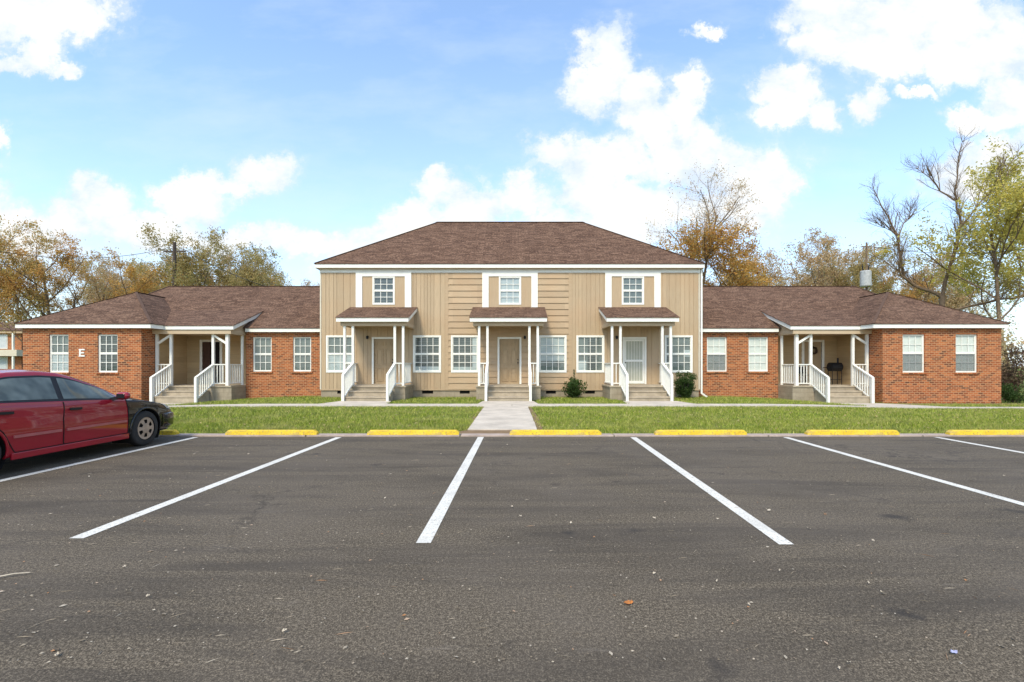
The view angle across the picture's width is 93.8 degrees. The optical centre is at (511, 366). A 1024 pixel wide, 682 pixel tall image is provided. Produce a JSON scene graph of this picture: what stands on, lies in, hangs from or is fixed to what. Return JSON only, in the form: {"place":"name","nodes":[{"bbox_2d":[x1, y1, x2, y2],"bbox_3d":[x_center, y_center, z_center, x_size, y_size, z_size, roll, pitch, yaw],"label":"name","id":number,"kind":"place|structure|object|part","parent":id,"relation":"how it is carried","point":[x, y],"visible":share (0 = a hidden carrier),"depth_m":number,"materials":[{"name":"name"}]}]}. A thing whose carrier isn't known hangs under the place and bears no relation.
{"place":"outdoors","nodes":[
{"label":"outdoors","id":0,"kind":"place"},
{"bbox_2d":[0,0,1023,365],"label":"sky","id":1,"kind":"structure","parent":0,"point":[310,131],"materials":[{"name":"blue"}]},
{"bbox_2d":[165,368,1023,436],"bbox_3d":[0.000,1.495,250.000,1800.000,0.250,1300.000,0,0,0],"label":"ground","id":2,"kind":"structure","parent":0,"point":[667,410],"depth_m":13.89,"materials":[{"name":"green plant"}]},
{"bbox_2d":[0,322,22,368],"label":"apartment building","id":3,"kind":"structure","parent":2,"relation":"on","point":[11,351],"depth_m":65.95,"materials":[{"name":"orange brick"}]},
{"bbox_2d":[0,335,7,348],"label":"window","id":4,"kind":"structure","parent":3,"relation":"in","point":[3,338],"depth_m":65.90,"materials":[{"name":"white glass"}]},
{"bbox_2d":[0,357,7,368],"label":"window","id":5,"kind":"structure","parent":3,"relation":"in","point":[3,360],"depth_m":65.90,"materials":[{"name":"white glass"}]},
{"bbox_2d":[0,215,49,335],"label":"oak tree","id":6,"kind":"object","parent":2,"relation":"on","point":[5,306],"visible":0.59,"depth_m":44.09,"materials":[{"name":"brown plant"}]},
{"bbox_2d":[0,235,55,341],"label":"oak tree","id":7,"kind":"object","parent":2,"relation":"on","point":[30,258],"visible":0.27,"depth_m":57.89,"materials":[{"name":"beige plant"}]},
{"bbox_2d":[0,299,64,321],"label":"thicket","id":8,"kind":"object","parent":2,"relation":"on","point":[23,310],"visible":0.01,"depth_m":75.81,"materials":[{"name":"brown plant"}]},
{"bbox_2d":[0,220,100,336],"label":"oak tree","id":9,"kind":"object","parent":2,"relation":"on","point":[35,269],"visible":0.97,"depth_m":44.75,"materials":[{"name":"brown plant"}]},
{"bbox_2d":[33,257,98,309],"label":"oak tree","id":10,"kind":"object","parent":2,"relation":"on","point":[74,302],"visible":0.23,"depth_m":61.91,"materials":[{"name":"brown plant"}]},
{"bbox_2d":[47,250,157,305],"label":"oak tree","id":11,"kind":"object","parent":2,"relation":"on","point":[90,294],"visible":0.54,"depth_m":51.34,"materials":[{"name":"beige plant"}]},
{"bbox_2d":[77,258,130,300],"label":"oak tree","id":12,"kind":"object","parent":2,"relation":"on","point":[89,287],"visible":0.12,"depth_m":57.43,"materials":[{"name":"brown plant"}]},
{"bbox_2d":[74,257,160,291],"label":"oak tree","id":13,"kind":"object","parent":2,"relation":"on","point":[115,274],"visible":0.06,"depth_m":60.75,"materials":[{"name":"brown plant"}]},
{"bbox_2d":[88,246,179,300],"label":"oak tree","id":14,"kind":"object","parent":2,"relation":"on","point":[143,282],"visible":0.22,"depth_m":46.76,"materials":[{"name":"orange plant"}]},
{"bbox_2d":[99,253,189,299],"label":"oak tree","id":15,"kind":"object","parent":2,"relation":"on","point":[138,283],"visible":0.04,"depth_m":51.70,"materials":[{"name":"orange plant"}]},
{"bbox_2d":[106,246,202,297],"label":"oak tree","id":16,"kind":"object","parent":2,"relation":"on","point":[142,268],"visible":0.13,"depth_m":58.62,"materials":[{"name":"brown plant"}]},
{"bbox_2d":[163,242,185,285],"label":"utility pole","id":17,"kind":"object","parent":2,"relation":"on","point":[174,251],"visible":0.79,"depth_m":44.91,"materials":[{"name":"brown wood"}]},
{"bbox_2d":[0,249,163,257],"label":"power cable","id":18,"kind":"object","parent":17,"relation":"hanging from","point":[99,257],"visible":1,"depth_m":42.70,"materials":[{"name":"black metal"}]},
{"bbox_2d":[184,249,263,285],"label":"power cable","id":19,"kind":"object","parent":17,"relation":"hanging from","point":[222,269],"visible":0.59,"depth_m":43.52,"materials":[{"name":"black metal"}]},
{"bbox_2d":[158,252,218,285],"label":"oak tree","id":20,"kind":"object","parent":2,"relation":"on","point":[193,272],"visible":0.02,"depth_m":53.44,"materials":[{"name":"green plant"}]},
{"bbox_2d":[136,217,244,292],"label":"oak tree","id":21,"kind":"object","parent":2,"relation":"on","point":[183,265],"visible":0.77,"depth_m":46.98,"materials":[{"name":"green plant"}]},
{"bbox_2d":[194,248,248,285],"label":"oak tree","id":22,"kind":"object","parent":2,"relation":"on","point":[230,267],"visible":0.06,"depth_m":63.79,"materials":[{"name":"green plant"}]},
{"bbox_2d":[183,236,281,285],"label":"oak tree","id":23,"kind":"object","parent":2,"relation":"on","point":[252,277],"visible":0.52,"depth_m":52.26,"materials":[{"name":"green plant"}]},
{"bbox_2d":[210,242,286,285],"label":"oak tree","id":24,"kind":"object","parent":2,"relation":"on","point":[246,251],"visible":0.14,"depth_m":62.30,"materials":[{"name":"green plant"}]},
{"bbox_2d":[225,250,290,285],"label":"oak tree","id":25,"kind":"object","parent":2,"relation":"on","point":[266,281],"visible":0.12,"depth_m":55.40,"materials":[{"name":"green plant"}]},
{"bbox_2d":[260,270,286,285],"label":"oak tree","id":26,"kind":"object","parent":2,"relation":"on","point":[274,279],"visible":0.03,"depth_m":60.54,"materials":[{"name":"grey plant"}]},
{"bbox_2d":[294,278,319,285],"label":"oak tree","id":27,"kind":"object","parent":2,"relation":"on","point":[304,284],"visible":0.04,"depth_m":62.58,"materials":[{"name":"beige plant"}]},
{"bbox_2d":[468,406,536,429],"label":"front walk","id":28,"kind":"structure","parent":2,"relation":"on","point":[504,418],"depth_m":12.03,"materials":[{"name":"concrete"}]},
{"bbox_2d":[0,437,1023,681],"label":"parking lot","id":29,"kind":"structure","parent":2,"relation":"on","point":[336,579],"depth_m":3.34,"materials":[{"name":"grey asphalt"}]},
{"bbox_2d":[0,572,30,576],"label":"twig","id":30,"kind":"object","parent":29,"relation":"on","point":[13,574],"visible":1,"depth_m":3.11,"materials":[{"name":"beige plant"}]},
{"bbox_2d":[0,369,173,468],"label":"parked car","id":31,"kind":"object","parent":29,"relation":"on","point":[42,412],"visible":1,"depth_m":6.80,"materials":[{"name":"red metal"}]},
{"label":"door window","id":32,"kind":"part","parent":31,"relation":"part of","materials":[{"name":"grey glass"}]},
{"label":"door window","id":33,"kind":"part","parent":31,"relation":"part of","materials":[{"name":"grey glass"}]},
{"bbox_2d":[0,437,1023,543],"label":"parking lines","id":34,"kind":"object","parent":29,"relation":"on","point":[433,525],"visible":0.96,"depth_m":5.34,"materials":[{"name":"paint"}]},
{"bbox_2d":[0,437,1023,663],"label":"grit and needles","id":35,"kind":"object","parent":29,"relation":"on","point":[676,635],"visible":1,"depth_m":2.83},
{"bbox_2d":[14,222,1009,402],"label":"apartment building","id":36,"kind":"structure","parent":2,"relation":"on","point":[508,311],"depth_m":21.68,"materials":[{"name":"beige paint"}]},
{"bbox_2d":[50,334,69,373],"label":"window","id":37,"kind":"structure","parent":36,"relation":"in","point":[59,343],"depth_m":20.70,"materials":[{"name":"white glass"}]},
{"bbox_2d":[95,334,118,373],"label":"window","id":38,"kind":"structure","parent":36,"relation":"in","point":[108,343],"depth_m":20.71,"materials":[{"name":"white glass"}]},
{"bbox_2d":[251,337,272,372],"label":"window","id":39,"kind":"structure","parent":36,"relation":"in","point":[262,346],"depth_m":22.51,"materials":[{"name":"white glass"}]},
{"bbox_2d":[291,337,311,372],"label":"window","id":40,"kind":"structure","parent":36,"relation":"in","point":[301,345],"depth_m":22.51,"materials":[{"name":"white glass"}]},
{"bbox_2d":[326,335,351,372],"bbox_3d":[-7.780,-0.550,21.715,1.260,1.680,0.130,0,0,0],"label":"window","id":41,"kind":"structure","parent":36,"relation":"in","point":[334,343],"depth_m":21.71,"materials":[{"name":"white glass"}]},
{"bbox_2d":[372,276,394,304],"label":"window","id":42,"kind":"structure","parent":36,"relation":"in","point":[383,287],"depth_m":21.73,"materials":[{"name":"white glass"}]},
{"bbox_2d":[374,339,392,383],"bbox_3d":[-5.800,-0.215,21.738,0.910,2.030,0.095,0,0,0],"label":"door","id":43,"kind":"structure","parent":36,"relation":"in","point":[383,348],"depth_m":21.74,"materials":[{"name":"beige paint"}]},
{"bbox_2d":[413,335,440,372],"bbox_3d":[-3.845,-0.550,21.715,1.270,1.680,0.130,0,0,0],"label":"window","id":44,"kind":"structure","parent":36,"relation":"in","point":[426,348],"depth_m":21.72,"materials":[{"name":"white glass"}]},
{"bbox_2d":[451,335,477,372],"bbox_3d":[-2.130,-0.550,21.715,1.260,1.680,0.130,0,0,0],"label":"window","id":45,"kind":"structure","parent":36,"relation":"in","point":[464,348],"depth_m":21.71,"materials":[{"name":"white glass"}]},
{"bbox_2d":[499,339,518,383],"bbox_3d":[-0.115,-0.215,21.738,0.910,2.030,0.095,0,0,0],"label":"door","id":46,"kind":"structure","parent":36,"relation":"in","point":[508,348],"depth_m":21.74,"materials":[{"name":"beige paint"}]},
{"bbox_2d":[499,276,520,304],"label":"window","id":47,"kind":"structure","parent":36,"relation":"in","point":[509,286],"depth_m":21.73,"materials":[{"name":"white glass"}]},
{"bbox_2d":[539,335,566,372],"bbox_3d":[1.835,-0.550,21.715,1.270,1.680,0.130,0,0,0],"label":"window","id":48,"kind":"structure","parent":36,"relation":"in","point":[552,348],"depth_m":21.71,"materials":[{"name":"white glass"}]},
{"bbox_2d":[576,335,603,372],"bbox_3d":[3.545,-0.550,21.715,1.270,1.680,0.130,0,0,0],"label":"window","id":49,"kind":"structure","parent":36,"relation":"in","point":[589,348],"depth_m":21.71,"materials":[{"name":"white glass"}]},
{"bbox_2d":[622,276,643,304],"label":"window","id":50,"kind":"structure","parent":36,"relation":"in","point":[632,286],"depth_m":21.73,"materials":[{"name":"white glass"}]},
{"bbox_2d":[624,339,643,383],"bbox_3d":[5.540,-0.215,21.680,0.900,2.010,0.070,0,0,0],"label":"storm door","id":51,"kind":"structure","parent":36,"relation":"in","point":[633,348],"depth_m":21.71,"materials":[{"name":"white metal"}]},
{"bbox_2d":[664,335,692,372],"bbox_3d":[7.535,-0.550,21.715,1.270,1.680,0.130,0,0,0],"label":"window","id":52,"kind":"structure","parent":36,"relation":"in","point":[682,345],"depth_m":21.68,"materials":[{"name":"white glass"}]},
{"bbox_2d":[706,337,728,372],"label":"window","id":53,"kind":"structure","parent":36,"relation":"in","point":[716,346],"depth_m":22.51,"materials":[{"name":"white glass"}]},
{"bbox_2d":[747,337,769,372],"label":"window","id":54,"kind":"structure","parent":36,"relation":"in","point":[758,346],"depth_m":22.51,"materials":[{"name":"white glass"}]},
{"bbox_2d":[823,358,842,384],"bbox_3d":[15.230,0.240,22.750,0.740,1.260,0.414,0,0,0],"label":"barbecue grill","id":55,"kind":"object","parent":36,"relation":"on","point":[837,366],"visible":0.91,"depth_m":22.60,"materials":[{"name":"black metal"}]},
{"bbox_2d":[901,334,926,373],"bbox_3d":[17.285,-0.512,20.629,1.070,1.715,0.168,0,0,0],"label":"window","id":56,"kind":"structure","parent":36,"relation":"in","point":[913,344],"depth_m":20.71,"materials":[{"name":"white glass"}]},
{"bbox_2d":[954,334,979,373],"bbox_3d":[19.560,-0.512,20.629,1.060,1.715,0.168,0,0,0],"label":"window","id":57,"kind":"structure","parent":36,"relation":"in","point":[965,343],"depth_m":20.71,"materials":[{"name":"white glass"}]},
{"bbox_2d":[162,401,942,406],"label":"entrance aprons","id":58,"kind":"object","parent":2,"relation":"on","point":[533,402],"visible":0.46,"depth_m":18.08,"materials":[{"name":"concrete"}]},
{"bbox_2d":[561,370,587,397],"bbox_3d":[2.819,0.786,20.945,1.196,1.320,1.172,0,0,-17],"label":"garden shrub","id":59,"kind":"object","parent":2,"relation":"on","point":[572,389],"visible":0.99,"depth_m":20.75,"materials":[{"name":"green plant"}]},
{"bbox_2d":[158,433,1023,436],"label":"kerb","id":60,"kind":"structure","parent":2,"relation":"on","point":[602,435],"depth_m":9.30,"materials":[{"name":"concrete"}]},
{"bbox_2d":[159,430,179,434],"bbox_3d":[-7.450,1.295,9.385,1.790,0.088,0.150,0,0,0],"label":"wheel stop","id":61,"kind":"object","parent":60,"relation":"on","point":[169,432],"visible":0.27,"depth_m":9.32,"materials":[{"name":"yellow paint"}]},
{"bbox_2d":[225,430,318,434],"bbox_3d":[-4.700,1.295,9.385,1.790,0.088,0.150,0,0,0],"label":"wheel stop","id":62,"kind":"object","parent":60,"relation":"on","point":[272,432],"visible":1,"depth_m":9.32,"materials":[{"name":"yellow paint"}]},
{"bbox_2d":[367,430,458,434],"bbox_3d":[-1.930,1.295,9.385,1.790,0.088,0.150,0,0,0],"label":"wheel stop","id":63,"kind":"object","parent":60,"relation":"on","point":[413,432],"visible":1,"depth_m":9.32,"materials":[{"name":"yellow paint"}]},
{"bbox_2d":[510,430,601,434],"bbox_3d":[0.850,1.295,9.385,1.790,0.088,0.150,0,0,0],"label":"wheel stop","id":64,"kind":"object","parent":60,"relation":"on","point":[555,432],"visible":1,"depth_m":9.32,"materials":[{"name":"yellow paint"}]},
{"bbox_2d":[654,430,746,434],"bbox_3d":[3.690,1.295,9.385,1.790,0.088,0.150,0,0,0],"label":"wheel stop","id":65,"kind":"object","parent":60,"relation":"on","point":[700,432],"visible":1,"depth_m":9.32,"materials":[{"name":"yellow paint"}]},
{"bbox_2d":[804,430,899,434],"bbox_3d":[6.660,1.295,9.385,1.790,0.088,0.150,0,0,0],"label":"wheel stop","id":66,"kind":"object","parent":60,"relation":"on","point":[851,432],"visible":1,"depth_m":9.32,"materials":[{"name":"yellow paint"}]},
{"bbox_2d":[945,430,1023,434],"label":"wheel stop","id":67,"kind":"object","parent":60,"relation":"on","point":[984,432],"visible":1,"depth_m":9.32,"materials":[{"name":"yellow paint"}]},
{"bbox_2d":[179,400,1023,431],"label":"lawn leaves","id":68,"kind":"object","parent":2,"relation":"on","point":[629,414],"visible":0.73,"depth_m":12.67,"materials":[{"name":"brown plant"}]},
{"bbox_2d":[673,370,697,397],"bbox_3d":[7.516,0.811,20.851,1.095,1.244,1.352,0,0,32],"label":"garden shrub","id":69,"kind":"object","parent":2,"relation":"on","point":[685,384],"visible":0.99,"depth_m":20.70,"materials":[{"name":"green plant"}]},
{"bbox_2d":[645,159,773,285],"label":"oak tree","id":70,"kind":"object","parent":2,"relation":"on","point":[695,248],"visible":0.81,"depth_m":41.02,"materials":[{"name":"orange plant"}]},
{"bbox_2d":[696,230,790,285],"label":"oak tree","id":71,"kind":"object","parent":2,"relation":"on","point":[738,278],"visible":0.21,"depth_m":43.95,"materials":[{"name":"orange plant"}]},
{"bbox_2d":[707,252,781,285],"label":"oak tree","id":72,"kind":"object","parent":2,"relation":"on","point":[768,273],"visible":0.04,"depth_m":56.14,"materials":[{"name":"beige plant"}]},
{"bbox_2d":[716,246,801,285],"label":"oak tree","id":73,"kind":"object","parent":2,"relation":"on","point":[771,265],"visible":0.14,"depth_m":55.75,"materials":[{"name":"beige plant"}]},
{"bbox_2d":[776,266,806,285],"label":"oak tree","id":74,"kind":"object","parent":2,"relation":"on","point":[787,277],"visible":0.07,"depth_m":66.39,"materials":[{"name":"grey plant"}]},
{"bbox_2d":[762,227,888,285],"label":"oak tree","id":75,"kind":"object","parent":2,"relation":"on","point":[821,266],"visible":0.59,"depth_m":52.08,"materials":[{"name":"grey plant"}]},
{"bbox_2d":[802,245,896,285],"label":"oak tree","id":76,"kind":"object","parent":2,"relation":"on","point":[855,262],"visible":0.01,"depth_m":64.88,"materials":[{"name":"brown plant"}]},
{"bbox_2d":[792,236,907,293],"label":"oak tree","id":77,"kind":"object","parent":2,"relation":"on","point":[854,270],"visible":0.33,"depth_m":52.71,"materials":[{"name":"grey plant"}]},
{"bbox_2d":[816,244,910,289],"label":"oak tree","id":78,"kind":"object","parent":2,"relation":"on","point":[848,265],"visible":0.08,"depth_m":60.28,"materials":[{"name":"beige plant"}]},
{"bbox_2d":[860,242,871,289],"bbox_3d":[24.207,-3.429,32.787,0.660,10.198,0.990,0,0,34],"label":"utility pole","id":79,"kind":"object","parent":2,"relation":"on","point":[866,278],"visible":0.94,"depth_m":32.52,"materials":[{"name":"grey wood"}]},
{"bbox_2d":[876,247,1023,253],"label":"power cable","id":80,"kind":"object","parent":79,"relation":"hanging from","point":[952,253],"visible":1,"depth_m":32.01,"materials":[{"name":"black metal"}]},
{"bbox_2d":[858,258,957,302],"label":"oak tree","id":81,"kind":"object","parent":2,"relation":"on","point":[912,294],"visible":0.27,"depth_m":54.21,"materials":[{"name":"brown plant"}]},
{"bbox_2d":[894,258,980,313],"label":"oak tree","id":82,"kind":"object","parent":2,"relation":"on","point":[935,286],"visible":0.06,"depth_m":62.09,"materials":[{"name":"green plant"}]},
{"bbox_2d":[858,127,1023,309],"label":"bare tree","id":83,"kind":"object","parent":2,"relation":"on","point":[902,272],"visible":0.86,"depth_m":35.79,"materials":[{"name":"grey plant"}]},
{"bbox_2d":[889,252,993,310],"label":"oak tree","id":84,"kind":"object","parent":2,"relation":"on","point":[961,301],"visible":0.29,"depth_m":54.49,"materials":[{"name":"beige plant"}]},
{"bbox_2d":[868,135,1023,367],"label":"oak tree","id":85,"kind":"object","parent":2,"relation":"on","point":[1014,196],"visible":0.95,"depth_m":33.98,"materials":[{"name":"green plant"}]},
{"bbox_2d":[929,268,1015,324],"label":"oak tree","id":86,"kind":"object","parent":2,"relation":"on","point":[972,310],"visible":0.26,"depth_m":56.21,"materials":[{"name":"green plant"}]},
{"bbox_2d":[928,151,1023,310],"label":"oak tree","id":87,"kind":"object","parent":2,"relation":"on","point":[1012,247],"visible":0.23,"depth_m":39.33,"materials":[{"name":"green plant"}]},
{"bbox_2d":[970,311,1019,363],"bbox_3d":[29.374,-0.873,32.104,6.312,5.227,6.291,0,0,14],"label":"wild shrub","id":88,"kind":"object","parent":2,"relation":"on","point":[1003,358],"visible":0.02,"depth_m":29.43,"materials":[{"name":"green plant"}]},
{"bbox_2d":[976,308,1023,384],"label":"wild shrub","id":89,"kind":"object","parent":2,"relation":"on","point":[1002,335],"visible":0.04,"depth_m":26.12,"materials":[{"name":"green plant"}]},
{"bbox_2d":[1001,342,1023,400],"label":"wild shrub","id":90,"kind":"object","parent":2,"relation":"on","point":[1009,376],"visible":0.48,"depth_m":22.25,"materials":[{"name":"green plant"}]},
{"bbox_2d":[1001,382,1023,402],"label":"wild shrub","id":91,"kind":"object","parent":2,"relation":"on","point":[1010,394],"visible":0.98,"depth_m":21.12,"materials":[{"name":"green plant"}]},
{"bbox_2d":[169,404,1023,408],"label":"sidewalk","id":92,"kind":"structure","parent":0,"point":[482,405],"depth_m":16.79,"materials":[{"name":"concrete"}]},
{"bbox_2d":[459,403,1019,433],"bbox_3d":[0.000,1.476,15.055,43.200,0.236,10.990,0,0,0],"label":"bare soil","id":93,"kind":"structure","parent":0,"point":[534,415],"depth_m":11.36,"materials":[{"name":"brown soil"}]},
{"bbox_2d":[799,367,805,384],"bbox_3d":[13.850,0.450,22.770,0.460,0.840,0.440,0,0,0],"label":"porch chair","id":94,"kind":"object","parent":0,"point":[802,372],"visible":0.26,"depth_m":22.95,"materials":[{"name":"white metal"}]}
]}

